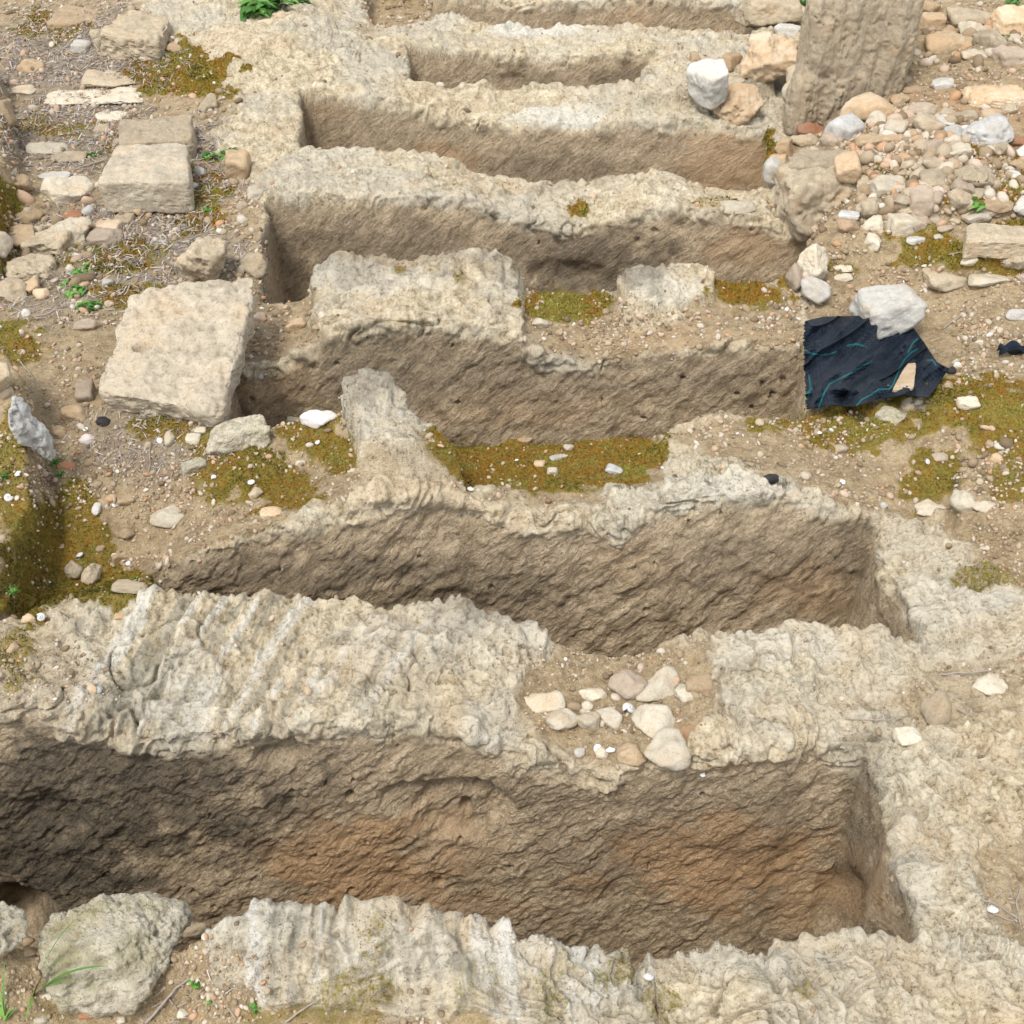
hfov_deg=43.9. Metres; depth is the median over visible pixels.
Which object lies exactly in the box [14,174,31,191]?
rock
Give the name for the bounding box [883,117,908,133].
rock
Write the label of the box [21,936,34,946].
rock
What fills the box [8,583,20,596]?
grass tuft
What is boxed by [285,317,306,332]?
rock
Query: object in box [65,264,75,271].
rock
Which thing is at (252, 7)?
weed
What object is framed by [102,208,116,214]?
rock
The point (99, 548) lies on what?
rock
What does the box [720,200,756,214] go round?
rock
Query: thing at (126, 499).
rock
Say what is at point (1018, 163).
rock
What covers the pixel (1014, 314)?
rock
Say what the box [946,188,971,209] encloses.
rock
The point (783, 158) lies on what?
rock
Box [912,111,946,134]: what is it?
rock
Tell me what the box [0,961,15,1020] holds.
grass tuft
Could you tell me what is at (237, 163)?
rock
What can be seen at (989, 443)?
rock
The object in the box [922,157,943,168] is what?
rock
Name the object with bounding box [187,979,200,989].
weed
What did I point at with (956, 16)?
rock
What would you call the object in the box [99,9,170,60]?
stone block
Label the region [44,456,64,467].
grass tuft
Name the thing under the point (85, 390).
rock
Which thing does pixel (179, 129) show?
stone block
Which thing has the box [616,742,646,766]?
rock
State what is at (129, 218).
rock
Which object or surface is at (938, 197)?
rock
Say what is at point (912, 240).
rock
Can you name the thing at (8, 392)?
rock
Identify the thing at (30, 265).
rock
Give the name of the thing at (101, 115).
rock
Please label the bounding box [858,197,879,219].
rock
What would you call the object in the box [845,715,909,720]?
twig
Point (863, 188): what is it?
rock
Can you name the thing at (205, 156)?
weed
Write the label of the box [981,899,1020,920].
twig
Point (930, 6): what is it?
rock
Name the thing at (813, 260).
rock
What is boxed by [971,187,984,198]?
rock
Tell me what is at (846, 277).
rock
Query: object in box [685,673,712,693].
rock
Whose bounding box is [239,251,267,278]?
rock
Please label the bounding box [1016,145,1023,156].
rock
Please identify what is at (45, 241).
rock
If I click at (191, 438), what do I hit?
rock
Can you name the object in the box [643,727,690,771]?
rock
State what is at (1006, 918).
twig
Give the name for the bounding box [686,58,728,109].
rock
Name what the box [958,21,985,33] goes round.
rock
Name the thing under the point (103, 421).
rock
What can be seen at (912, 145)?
rock
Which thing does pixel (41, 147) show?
rock
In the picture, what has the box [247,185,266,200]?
rock
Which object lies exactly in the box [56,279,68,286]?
weed
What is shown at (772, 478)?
charcoal lump
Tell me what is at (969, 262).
rock
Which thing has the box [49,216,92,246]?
rock
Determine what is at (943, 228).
rock
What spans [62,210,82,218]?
rock
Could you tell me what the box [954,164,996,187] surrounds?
rock
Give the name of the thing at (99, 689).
rock
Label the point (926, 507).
rock
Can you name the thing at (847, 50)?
standing rock
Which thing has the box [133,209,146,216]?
rock
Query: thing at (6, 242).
rock
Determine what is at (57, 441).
rock
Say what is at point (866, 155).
gravel
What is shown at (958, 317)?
twig
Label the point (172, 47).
rock
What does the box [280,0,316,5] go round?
weed
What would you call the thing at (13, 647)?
rock
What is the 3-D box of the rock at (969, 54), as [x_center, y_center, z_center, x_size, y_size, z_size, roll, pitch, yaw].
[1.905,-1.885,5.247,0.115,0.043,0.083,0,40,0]
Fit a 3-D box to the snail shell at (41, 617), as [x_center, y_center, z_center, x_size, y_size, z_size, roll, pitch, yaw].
[-1.117,0.249,3.016,0.020,0.014,0.022,-14,42,-16]
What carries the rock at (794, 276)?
on the ground
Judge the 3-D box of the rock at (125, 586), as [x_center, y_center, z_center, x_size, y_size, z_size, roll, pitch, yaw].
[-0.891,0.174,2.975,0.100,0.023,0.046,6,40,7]
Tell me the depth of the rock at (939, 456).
3.44 m
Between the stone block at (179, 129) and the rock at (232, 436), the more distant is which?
the stone block at (179, 129)
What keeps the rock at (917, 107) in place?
on the ground
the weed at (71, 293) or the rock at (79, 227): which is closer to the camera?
the weed at (71, 293)
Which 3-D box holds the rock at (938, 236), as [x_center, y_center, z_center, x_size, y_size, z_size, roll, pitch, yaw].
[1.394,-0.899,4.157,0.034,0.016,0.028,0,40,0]
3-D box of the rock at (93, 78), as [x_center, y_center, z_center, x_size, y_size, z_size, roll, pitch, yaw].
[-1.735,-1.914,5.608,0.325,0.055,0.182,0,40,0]
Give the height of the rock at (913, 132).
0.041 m
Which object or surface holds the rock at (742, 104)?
on the ground
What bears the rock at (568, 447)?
on the ground
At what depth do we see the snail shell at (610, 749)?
2.80 m
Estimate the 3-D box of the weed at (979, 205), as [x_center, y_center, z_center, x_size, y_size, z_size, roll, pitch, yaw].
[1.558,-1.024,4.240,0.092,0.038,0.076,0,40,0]
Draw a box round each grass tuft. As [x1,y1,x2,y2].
[0,470,9,480]
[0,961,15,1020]
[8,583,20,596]
[26,921,100,1016]
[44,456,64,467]
[52,466,65,479]
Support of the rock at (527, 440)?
on the ground
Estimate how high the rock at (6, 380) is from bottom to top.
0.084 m
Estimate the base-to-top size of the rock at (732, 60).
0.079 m
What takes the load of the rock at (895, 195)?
on the ground
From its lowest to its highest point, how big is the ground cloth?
0.163 m
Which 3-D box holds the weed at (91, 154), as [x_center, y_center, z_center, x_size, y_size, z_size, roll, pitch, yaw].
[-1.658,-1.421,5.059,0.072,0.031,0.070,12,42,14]
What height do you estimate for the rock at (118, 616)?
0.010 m
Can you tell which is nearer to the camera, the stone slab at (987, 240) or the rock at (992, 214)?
the stone slab at (987, 240)
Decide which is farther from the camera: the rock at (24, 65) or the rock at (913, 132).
the rock at (24, 65)
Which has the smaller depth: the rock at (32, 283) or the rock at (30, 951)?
the rock at (30, 951)
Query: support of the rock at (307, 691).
on the ground
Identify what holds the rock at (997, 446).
on the ground
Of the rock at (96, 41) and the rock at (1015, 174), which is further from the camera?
the rock at (96, 41)
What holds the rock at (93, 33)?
on the ground
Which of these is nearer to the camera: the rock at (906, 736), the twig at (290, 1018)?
the twig at (290, 1018)
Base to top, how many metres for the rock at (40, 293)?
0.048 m
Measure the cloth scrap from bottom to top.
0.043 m
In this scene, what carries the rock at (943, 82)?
on the ground
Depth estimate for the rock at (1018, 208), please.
4.23 m
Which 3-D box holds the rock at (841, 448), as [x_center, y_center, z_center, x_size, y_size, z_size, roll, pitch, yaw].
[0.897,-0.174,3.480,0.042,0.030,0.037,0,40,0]
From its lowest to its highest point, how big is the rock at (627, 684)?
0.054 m
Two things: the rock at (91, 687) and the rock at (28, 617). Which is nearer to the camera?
the rock at (91, 687)
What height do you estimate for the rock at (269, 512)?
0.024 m
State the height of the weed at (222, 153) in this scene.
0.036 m
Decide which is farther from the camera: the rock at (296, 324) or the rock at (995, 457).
the rock at (296, 324)
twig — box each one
[83,156,109,166]
[145,978,189,1023]
[152,998,182,1019]
[285,999,319,1022]
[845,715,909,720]
[941,670,988,675]
[943,301,975,328]
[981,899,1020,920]
[992,913,1023,920]
[1015,887,1021,929]
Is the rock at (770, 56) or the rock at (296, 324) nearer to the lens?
the rock at (296, 324)
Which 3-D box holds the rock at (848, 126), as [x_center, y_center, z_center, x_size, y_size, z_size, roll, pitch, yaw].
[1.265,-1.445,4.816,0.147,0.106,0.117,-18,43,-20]
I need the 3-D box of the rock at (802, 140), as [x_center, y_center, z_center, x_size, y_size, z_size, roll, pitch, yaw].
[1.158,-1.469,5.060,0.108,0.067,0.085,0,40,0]
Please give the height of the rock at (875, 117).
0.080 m
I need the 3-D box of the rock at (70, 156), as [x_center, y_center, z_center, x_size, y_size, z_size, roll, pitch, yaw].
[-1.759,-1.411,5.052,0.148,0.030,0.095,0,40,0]
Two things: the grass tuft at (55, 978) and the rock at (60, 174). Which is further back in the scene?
the rock at (60, 174)
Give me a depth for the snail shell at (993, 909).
2.39 m
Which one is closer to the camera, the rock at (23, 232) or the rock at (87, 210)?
the rock at (23, 232)
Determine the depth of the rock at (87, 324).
4.05 m
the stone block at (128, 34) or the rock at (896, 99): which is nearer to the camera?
the rock at (896, 99)
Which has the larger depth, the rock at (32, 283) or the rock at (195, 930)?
the rock at (32, 283)
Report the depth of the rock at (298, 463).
3.51 m
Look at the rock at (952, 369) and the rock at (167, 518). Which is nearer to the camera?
the rock at (167, 518)
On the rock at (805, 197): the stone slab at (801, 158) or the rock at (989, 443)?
the stone slab at (801, 158)
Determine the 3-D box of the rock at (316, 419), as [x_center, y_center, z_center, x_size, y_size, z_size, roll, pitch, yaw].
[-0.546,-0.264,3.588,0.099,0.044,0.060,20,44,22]
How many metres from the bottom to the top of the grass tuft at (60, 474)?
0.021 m
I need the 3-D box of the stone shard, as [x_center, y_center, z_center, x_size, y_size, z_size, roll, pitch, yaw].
[1.137,-0.393,3.660,0.054,0.088,0.264,14,42,16]
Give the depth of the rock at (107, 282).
4.26 m
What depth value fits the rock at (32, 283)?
4.20 m
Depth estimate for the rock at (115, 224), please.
4.55 m
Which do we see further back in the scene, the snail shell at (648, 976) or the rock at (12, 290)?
the rock at (12, 290)
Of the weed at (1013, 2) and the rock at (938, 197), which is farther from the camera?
the weed at (1013, 2)
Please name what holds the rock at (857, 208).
on the ground
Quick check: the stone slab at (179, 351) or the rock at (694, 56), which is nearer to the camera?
the stone slab at (179, 351)
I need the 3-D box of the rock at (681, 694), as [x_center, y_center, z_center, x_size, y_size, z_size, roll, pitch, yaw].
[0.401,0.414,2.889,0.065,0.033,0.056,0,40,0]
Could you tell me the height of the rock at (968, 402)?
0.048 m
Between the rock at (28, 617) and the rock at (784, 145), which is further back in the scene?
the rock at (784, 145)
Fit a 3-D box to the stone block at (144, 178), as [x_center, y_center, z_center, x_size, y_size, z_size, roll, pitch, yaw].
[-1.327,-1.241,4.723,0.338,0.151,0.346,0,40,0]
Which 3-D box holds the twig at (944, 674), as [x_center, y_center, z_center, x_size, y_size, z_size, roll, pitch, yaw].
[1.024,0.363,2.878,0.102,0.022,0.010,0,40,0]
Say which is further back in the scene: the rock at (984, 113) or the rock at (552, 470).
the rock at (984, 113)
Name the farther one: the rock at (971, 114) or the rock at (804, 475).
the rock at (971, 114)
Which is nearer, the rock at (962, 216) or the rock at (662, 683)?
the rock at (662, 683)
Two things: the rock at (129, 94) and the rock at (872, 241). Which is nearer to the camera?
the rock at (872, 241)
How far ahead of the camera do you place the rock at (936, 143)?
4.48 m
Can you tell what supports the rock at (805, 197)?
on the ground
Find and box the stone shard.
[892,363,915,391]
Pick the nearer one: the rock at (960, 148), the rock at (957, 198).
the rock at (957, 198)
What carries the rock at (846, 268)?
on the ground
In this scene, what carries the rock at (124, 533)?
on the ground
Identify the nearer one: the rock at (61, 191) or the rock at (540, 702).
the rock at (540, 702)
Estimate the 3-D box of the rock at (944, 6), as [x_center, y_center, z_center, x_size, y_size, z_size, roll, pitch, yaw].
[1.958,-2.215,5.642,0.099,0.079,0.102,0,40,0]
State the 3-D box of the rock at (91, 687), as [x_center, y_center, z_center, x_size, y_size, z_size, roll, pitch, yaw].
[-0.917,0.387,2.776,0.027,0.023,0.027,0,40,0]
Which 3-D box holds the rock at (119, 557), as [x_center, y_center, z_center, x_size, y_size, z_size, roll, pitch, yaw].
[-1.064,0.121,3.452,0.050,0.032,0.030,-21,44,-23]
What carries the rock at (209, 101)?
on the ground
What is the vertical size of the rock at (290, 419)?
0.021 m
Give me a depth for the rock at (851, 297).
4.13 m
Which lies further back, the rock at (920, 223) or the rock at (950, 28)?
the rock at (950, 28)
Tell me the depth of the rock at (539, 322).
4.03 m
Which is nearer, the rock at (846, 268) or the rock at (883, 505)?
the rock at (883, 505)
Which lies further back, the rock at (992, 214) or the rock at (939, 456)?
the rock at (992, 214)
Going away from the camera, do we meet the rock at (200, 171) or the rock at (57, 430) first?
the rock at (57, 430)
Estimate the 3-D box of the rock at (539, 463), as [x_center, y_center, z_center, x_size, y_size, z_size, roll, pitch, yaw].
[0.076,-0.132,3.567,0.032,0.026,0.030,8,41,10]
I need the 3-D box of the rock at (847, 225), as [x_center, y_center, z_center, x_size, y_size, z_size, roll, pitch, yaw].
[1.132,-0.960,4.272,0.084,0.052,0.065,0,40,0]
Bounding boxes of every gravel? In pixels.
[0,0,1023,1023]
[8,13,1023,733]
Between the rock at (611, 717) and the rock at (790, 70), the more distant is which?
the rock at (790, 70)
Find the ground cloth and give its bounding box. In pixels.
[803,316,948,408]
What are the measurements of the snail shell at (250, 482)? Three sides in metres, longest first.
0.023 x 0.021 x 0.016 m
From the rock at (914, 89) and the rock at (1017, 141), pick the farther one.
the rock at (914, 89)
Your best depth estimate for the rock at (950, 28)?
5.45 m
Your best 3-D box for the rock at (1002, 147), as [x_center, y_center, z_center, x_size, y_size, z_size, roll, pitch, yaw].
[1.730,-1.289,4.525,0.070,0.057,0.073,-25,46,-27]
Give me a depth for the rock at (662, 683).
2.92 m
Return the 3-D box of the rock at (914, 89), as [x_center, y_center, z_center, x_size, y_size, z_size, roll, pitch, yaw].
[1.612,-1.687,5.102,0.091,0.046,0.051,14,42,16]
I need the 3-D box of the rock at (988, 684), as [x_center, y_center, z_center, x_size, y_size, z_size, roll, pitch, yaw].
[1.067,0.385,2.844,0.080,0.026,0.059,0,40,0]
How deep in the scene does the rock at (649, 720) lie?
2.82 m
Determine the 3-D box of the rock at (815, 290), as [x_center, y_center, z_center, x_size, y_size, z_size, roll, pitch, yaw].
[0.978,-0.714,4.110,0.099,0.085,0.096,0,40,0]
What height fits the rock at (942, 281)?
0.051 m
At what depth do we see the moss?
3.59 m
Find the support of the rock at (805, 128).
on the ground
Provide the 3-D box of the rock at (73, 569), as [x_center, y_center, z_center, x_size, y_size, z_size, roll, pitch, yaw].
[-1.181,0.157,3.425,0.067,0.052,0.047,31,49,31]
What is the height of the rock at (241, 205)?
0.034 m
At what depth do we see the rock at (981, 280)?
4.08 m
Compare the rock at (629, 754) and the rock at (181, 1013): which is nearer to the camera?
the rock at (181, 1013)
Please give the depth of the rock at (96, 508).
3.46 m
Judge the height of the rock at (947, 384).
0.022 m
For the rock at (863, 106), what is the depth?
4.93 m
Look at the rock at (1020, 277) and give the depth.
4.07 m
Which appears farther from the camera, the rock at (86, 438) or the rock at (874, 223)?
the rock at (874, 223)
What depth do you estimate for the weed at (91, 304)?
4.16 m
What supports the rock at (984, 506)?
on the ground
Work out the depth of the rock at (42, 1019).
2.37 m
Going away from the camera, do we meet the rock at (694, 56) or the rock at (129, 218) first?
the rock at (129, 218)
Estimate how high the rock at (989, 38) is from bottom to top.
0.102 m
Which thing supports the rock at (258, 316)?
on the ground
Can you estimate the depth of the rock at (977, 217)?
4.23 m
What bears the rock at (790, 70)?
on the ground
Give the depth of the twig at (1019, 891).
2.41 m
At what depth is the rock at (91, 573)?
3.38 m
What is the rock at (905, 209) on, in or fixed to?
on the ground
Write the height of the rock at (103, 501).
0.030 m
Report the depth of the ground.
3.23 m
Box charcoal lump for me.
[764,474,778,482]
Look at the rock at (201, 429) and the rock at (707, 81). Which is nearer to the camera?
the rock at (201, 429)
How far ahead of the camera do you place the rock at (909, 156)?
4.45 m
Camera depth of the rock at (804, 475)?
3.35 m
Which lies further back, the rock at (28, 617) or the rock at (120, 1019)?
the rock at (28, 617)
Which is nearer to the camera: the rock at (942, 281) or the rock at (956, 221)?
the rock at (942, 281)
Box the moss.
[0,3,1023,1023]
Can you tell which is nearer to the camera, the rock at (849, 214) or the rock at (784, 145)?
the rock at (849, 214)
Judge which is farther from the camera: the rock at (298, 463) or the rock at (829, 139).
the rock at (829, 139)
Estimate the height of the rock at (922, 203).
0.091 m
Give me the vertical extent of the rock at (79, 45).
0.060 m
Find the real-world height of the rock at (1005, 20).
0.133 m
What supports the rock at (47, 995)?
on the ground
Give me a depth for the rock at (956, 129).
4.58 m
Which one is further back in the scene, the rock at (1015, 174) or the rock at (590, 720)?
the rock at (1015, 174)
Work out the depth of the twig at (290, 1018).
2.27 m
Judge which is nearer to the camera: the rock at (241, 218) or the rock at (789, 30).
the rock at (241, 218)
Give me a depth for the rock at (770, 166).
4.76 m
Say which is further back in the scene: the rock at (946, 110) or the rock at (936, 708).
the rock at (946, 110)
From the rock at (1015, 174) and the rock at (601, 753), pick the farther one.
the rock at (1015, 174)
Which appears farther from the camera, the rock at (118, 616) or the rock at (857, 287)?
the rock at (857, 287)
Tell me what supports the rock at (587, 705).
on the ground
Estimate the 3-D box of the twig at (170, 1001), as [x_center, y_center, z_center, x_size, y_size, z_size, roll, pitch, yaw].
[-0.640,0.932,2.386,0.078,0.022,0.024,18,43,20]
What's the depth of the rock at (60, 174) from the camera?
4.88 m
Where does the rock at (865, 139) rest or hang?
on the ground
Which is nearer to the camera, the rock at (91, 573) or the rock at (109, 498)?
the rock at (91, 573)
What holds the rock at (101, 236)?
on the ground
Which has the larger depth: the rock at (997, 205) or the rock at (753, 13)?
the rock at (753, 13)
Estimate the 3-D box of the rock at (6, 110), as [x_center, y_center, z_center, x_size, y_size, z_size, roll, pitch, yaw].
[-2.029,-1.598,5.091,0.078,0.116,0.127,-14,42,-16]
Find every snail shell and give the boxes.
[4,494,13,501]
[37,613,45,621]
[247,480,254,484]
[594,744,600,751]
[606,747,614,752]
[622,703,634,712]
[643,973,653,980]
[987,905,998,912]
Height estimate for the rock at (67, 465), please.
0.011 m
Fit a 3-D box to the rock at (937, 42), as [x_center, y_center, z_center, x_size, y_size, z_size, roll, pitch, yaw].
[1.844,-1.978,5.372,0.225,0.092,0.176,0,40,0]
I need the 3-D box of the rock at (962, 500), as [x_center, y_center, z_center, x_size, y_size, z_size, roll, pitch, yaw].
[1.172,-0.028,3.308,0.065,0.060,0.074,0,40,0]
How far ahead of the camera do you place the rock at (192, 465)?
3.50 m
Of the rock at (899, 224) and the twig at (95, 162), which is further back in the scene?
the twig at (95, 162)
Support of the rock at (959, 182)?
on the ground
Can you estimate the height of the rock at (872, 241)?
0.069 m
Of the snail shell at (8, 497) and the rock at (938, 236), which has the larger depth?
the rock at (938, 236)
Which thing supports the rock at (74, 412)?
on the ground
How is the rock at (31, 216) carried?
on the ground
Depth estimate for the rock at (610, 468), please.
3.48 m
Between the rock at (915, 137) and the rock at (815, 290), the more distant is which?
the rock at (915, 137)
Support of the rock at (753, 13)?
on the ground
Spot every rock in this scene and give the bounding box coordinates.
[0,99,16,127]
[0,231,13,258]
[0,277,27,302]
[0,362,13,390]
[0,385,14,398]
[0,901,28,957]
[5,253,56,280]
[6,642,19,653]
[8,396,56,460]
[9,84,35,94]
[9,224,34,248]
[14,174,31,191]
[14,208,44,223]
[16,59,45,72]
[20,229,71,254]
[20,613,36,622]
[21,309,30,316]
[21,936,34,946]
[23,946,37,956]
[25,142,68,153]
[25,275,39,293]
[32,288,49,299]
[33,1015,47,1023]
[38,171,71,180]
[40,176,94,204]
[41,991,50,999]
[43,87,143,104]
[48,425,66,436]
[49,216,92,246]
[50,150,86,162]
[53,439,61,444]
[56,462,75,469]
[59,404,88,420]
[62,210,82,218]
[64,560,83,578]
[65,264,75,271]
[70,39,91,52]
[73,318,102,330]
[74,379,96,402]
[78,433,93,443]
[78,1013,91,1019]
[80,69,139,87]
[81,205,95,215]
[81,563,101,584]
[86,227,123,246]
[86,683,96,693]
[89,29,100,38]
[91,502,101,515]
[92,219,122,229]
[93,37,100,47]
[93,123,109,133]
[95,111,126,121]
[95,545,104,551]
[96,416,110,426]
[96,685,102,693]
[99,497,109,508]
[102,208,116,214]
[102,279,113,286]
[106,494,116,502]
[111,551,128,562]
[111,579,147,593]
[113,138,118,144]
[113,213,134,224]
[114,612,122,619]
[116,1016,125,1023]
[117,493,134,504]
[118,528,134,538]
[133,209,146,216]
[149,504,183,527]
[164,431,175,446]
[166,42,181,52]
[173,235,227,281]
[176,1008,187,1018]
[180,457,206,475]
[182,922,210,937]
[185,433,200,444]
[192,426,205,433]
[194,166,206,176]
[197,93,217,112]
[206,414,270,454]
[224,149,250,179]
[236,201,248,210]
[237,214,246,223]
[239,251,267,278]
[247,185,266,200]
[248,487,262,498]
[254,312,265,321]
[260,506,281,518]
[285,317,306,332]
[285,416,299,422]
[295,460,306,466]
[300,410,336,428]
[304,685,311,695]
[517,437,532,442]
[524,691,565,713]
[532,318,549,327]
[533,460,544,467]
[545,708,576,729]
[547,467,557,474]
[549,454,567,460]
[563,444,573,450]
[574,747,584,757]
[575,711,600,730]
[579,687,606,701]
[582,701,593,710]
[595,746,607,758]
[597,707,622,728]
[605,463,622,473]
[608,669,647,699]
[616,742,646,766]
[631,704,675,738]
[636,665,679,701]
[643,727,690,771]
[674,684,701,701]
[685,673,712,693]
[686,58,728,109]
[689,51,699,62]
[713,81,765,125]
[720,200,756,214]
[721,52,742,71]
[734,0,802,27]
[739,30,798,83]
[762,157,780,183]
[769,154,788,162]
[771,161,856,242]
[774,23,800,37]
[774,137,792,156]
[781,64,795,101]
[782,0,924,135]
[785,263,804,290]
[790,133,817,146]
[797,122,824,134]
[797,244,828,279]
[800,276,830,303]
[800,471,810,479]
[820,132,838,147]
[823,113,864,139]
[833,264,852,271]
[834,150,861,183]
[834,273,852,281]
[834,443,847,452]
[836,218,859,232]
[838,210,859,219]
[840,92,894,120]
[849,283,926,339]
[849,294,855,303]
[854,204,861,213]
[854,284,868,290]
[855,134,902,147]
[856,175,870,187]
[856,184,870,196]
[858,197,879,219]
[861,214,883,232]
[864,232,881,251]
[866,110,886,123]
[869,175,905,197]
[875,406,905,424]
[880,502,887,507]
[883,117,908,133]
[885,213,916,235]
[889,94,909,104]
[892,193,900,212]
[892,726,921,745]
[894,194,910,205]
[897,154,911,160]
[898,206,909,213]
[900,160,915,168]
[902,85,925,93]
[906,236,925,245]
[907,101,936,114]
[908,128,919,136]
[908,184,934,216]
[909,143,916,147]
[911,134,922,141]
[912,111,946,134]
[912,215,927,232]
[914,499,945,515]
[919,12,946,28]
[919,168,947,186]
[920,689,951,725]
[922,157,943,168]
[922,267,967,291]
[923,0,941,11]
[923,31,972,54]
[925,138,943,148]
[929,215,946,223]
[932,77,953,89]
[932,452,947,461]
[934,191,942,204]
[934,234,943,239]
[937,114,954,125]
[937,225,953,232]
[939,107,955,114]
[941,25,957,32]
[942,4,960,12]
[944,125,962,136]
[944,381,952,388]
[946,7,990,27]
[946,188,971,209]
[946,366,956,373]
[949,159,961,168]
[949,218,960,224]
[949,489,975,511]
[950,142,971,155]
[950,177,975,193]
[952,110,977,120]
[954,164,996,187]
[956,395,980,410]
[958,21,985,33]
[960,48,987,59]
[960,212,973,220]
[960,258,978,265]
[961,84,1023,107]
[961,113,1014,145]
[964,211,991,223]
[968,273,1013,286]
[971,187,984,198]
[972,29,1007,48]
[972,500,995,512]
[972,673,1007,695]
[978,108,1003,118]
[979,103,990,108]
[979,209,997,216]
[982,197,1013,213]
[985,439,994,447]
[990,4,1023,35]
[990,453,1002,462]
[991,45,1023,66]
[992,142,1012,154]
[994,443,1003,449]
[1000,103,1017,114]
[1000,255,1023,269]
[1005,309,1023,320]
[1007,169,1020,179]
[1008,159,1023,169]
[1009,136,1023,146]
[1013,195,1023,215]
[1015,273,1023,283]
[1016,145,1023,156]
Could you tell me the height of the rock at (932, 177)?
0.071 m
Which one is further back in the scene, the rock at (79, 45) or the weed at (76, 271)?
the rock at (79, 45)
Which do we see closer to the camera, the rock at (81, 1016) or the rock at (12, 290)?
the rock at (81, 1016)
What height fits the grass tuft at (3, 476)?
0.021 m
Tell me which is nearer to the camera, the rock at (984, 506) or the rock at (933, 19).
the rock at (984, 506)
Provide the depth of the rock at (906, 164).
4.41 m
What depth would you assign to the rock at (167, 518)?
3.43 m
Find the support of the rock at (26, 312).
on the ground
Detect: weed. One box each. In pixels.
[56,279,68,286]
[63,284,87,298]
[71,261,93,274]
[75,300,104,312]
[86,151,102,157]
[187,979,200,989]
[199,151,217,161]
[203,206,213,211]
[215,147,236,159]
[236,0,294,21]
[248,1001,259,1013]
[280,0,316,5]
[969,196,985,210]
[1005,0,1023,5]
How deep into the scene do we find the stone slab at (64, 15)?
6.03 m
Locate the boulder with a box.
[38,891,194,1017]
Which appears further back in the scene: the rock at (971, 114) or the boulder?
the rock at (971, 114)
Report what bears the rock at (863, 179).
on the ground
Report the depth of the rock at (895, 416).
3.54 m
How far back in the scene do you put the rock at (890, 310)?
3.94 m
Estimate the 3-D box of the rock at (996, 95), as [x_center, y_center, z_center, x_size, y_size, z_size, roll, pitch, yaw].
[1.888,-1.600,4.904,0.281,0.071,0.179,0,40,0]
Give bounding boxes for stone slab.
[47,5,98,29]
[99,278,255,428]
[788,148,860,169]
[962,223,1023,258]
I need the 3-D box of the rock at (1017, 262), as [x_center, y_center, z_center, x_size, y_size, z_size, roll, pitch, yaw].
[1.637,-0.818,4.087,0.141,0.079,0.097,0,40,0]
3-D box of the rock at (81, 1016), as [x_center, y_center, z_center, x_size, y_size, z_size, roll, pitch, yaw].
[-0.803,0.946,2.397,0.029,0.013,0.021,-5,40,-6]
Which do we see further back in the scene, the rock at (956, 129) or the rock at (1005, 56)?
the rock at (1005, 56)
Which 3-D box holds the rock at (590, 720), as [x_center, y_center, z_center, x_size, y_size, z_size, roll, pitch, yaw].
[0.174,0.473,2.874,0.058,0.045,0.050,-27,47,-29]
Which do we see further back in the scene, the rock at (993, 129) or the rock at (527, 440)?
the rock at (993, 129)
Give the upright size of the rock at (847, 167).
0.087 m
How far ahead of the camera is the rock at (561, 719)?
2.85 m
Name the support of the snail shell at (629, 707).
on the ground
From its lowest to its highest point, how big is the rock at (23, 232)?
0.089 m
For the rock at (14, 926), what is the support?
on the ground
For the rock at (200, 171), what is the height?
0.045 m
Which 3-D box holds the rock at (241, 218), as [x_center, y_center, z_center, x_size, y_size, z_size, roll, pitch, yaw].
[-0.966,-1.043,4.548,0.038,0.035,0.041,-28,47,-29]
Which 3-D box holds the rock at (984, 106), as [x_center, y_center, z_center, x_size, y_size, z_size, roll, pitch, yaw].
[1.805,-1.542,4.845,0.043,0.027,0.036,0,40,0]
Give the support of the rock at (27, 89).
on the ground
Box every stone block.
[98,143,194,213]
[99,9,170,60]
[118,114,197,159]
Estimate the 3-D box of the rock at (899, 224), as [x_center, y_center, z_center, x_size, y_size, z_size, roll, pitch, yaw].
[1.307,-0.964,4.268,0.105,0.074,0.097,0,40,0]
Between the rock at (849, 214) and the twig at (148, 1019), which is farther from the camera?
the rock at (849, 214)
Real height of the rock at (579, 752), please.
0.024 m
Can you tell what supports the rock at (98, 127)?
on the ground
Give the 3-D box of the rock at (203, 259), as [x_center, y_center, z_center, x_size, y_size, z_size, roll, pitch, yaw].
[-1.041,-0.850,4.293,0.182,0.176,0.197,0,40,0]
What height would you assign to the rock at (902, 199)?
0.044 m
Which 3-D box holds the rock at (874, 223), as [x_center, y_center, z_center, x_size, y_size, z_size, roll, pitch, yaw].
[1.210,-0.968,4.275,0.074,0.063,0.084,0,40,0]
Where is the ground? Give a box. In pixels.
[0,0,1023,1023]
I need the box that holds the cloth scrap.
[997,340,1023,354]
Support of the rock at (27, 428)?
on the ground
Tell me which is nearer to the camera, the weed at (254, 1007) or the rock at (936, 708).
the weed at (254, 1007)
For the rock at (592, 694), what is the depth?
2.93 m
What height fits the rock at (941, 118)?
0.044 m
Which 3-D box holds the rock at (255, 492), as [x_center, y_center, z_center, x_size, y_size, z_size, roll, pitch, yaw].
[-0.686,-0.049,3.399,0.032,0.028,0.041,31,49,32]
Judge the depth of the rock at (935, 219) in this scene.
4.24 m
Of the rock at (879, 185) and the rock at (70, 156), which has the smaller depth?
the rock at (879, 185)
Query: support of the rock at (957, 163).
on the ground
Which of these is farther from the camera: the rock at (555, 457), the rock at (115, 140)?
the rock at (115, 140)
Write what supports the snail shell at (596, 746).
on the ground
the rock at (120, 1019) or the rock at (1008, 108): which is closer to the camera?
the rock at (120, 1019)
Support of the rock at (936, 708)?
on the ground
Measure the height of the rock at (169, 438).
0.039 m

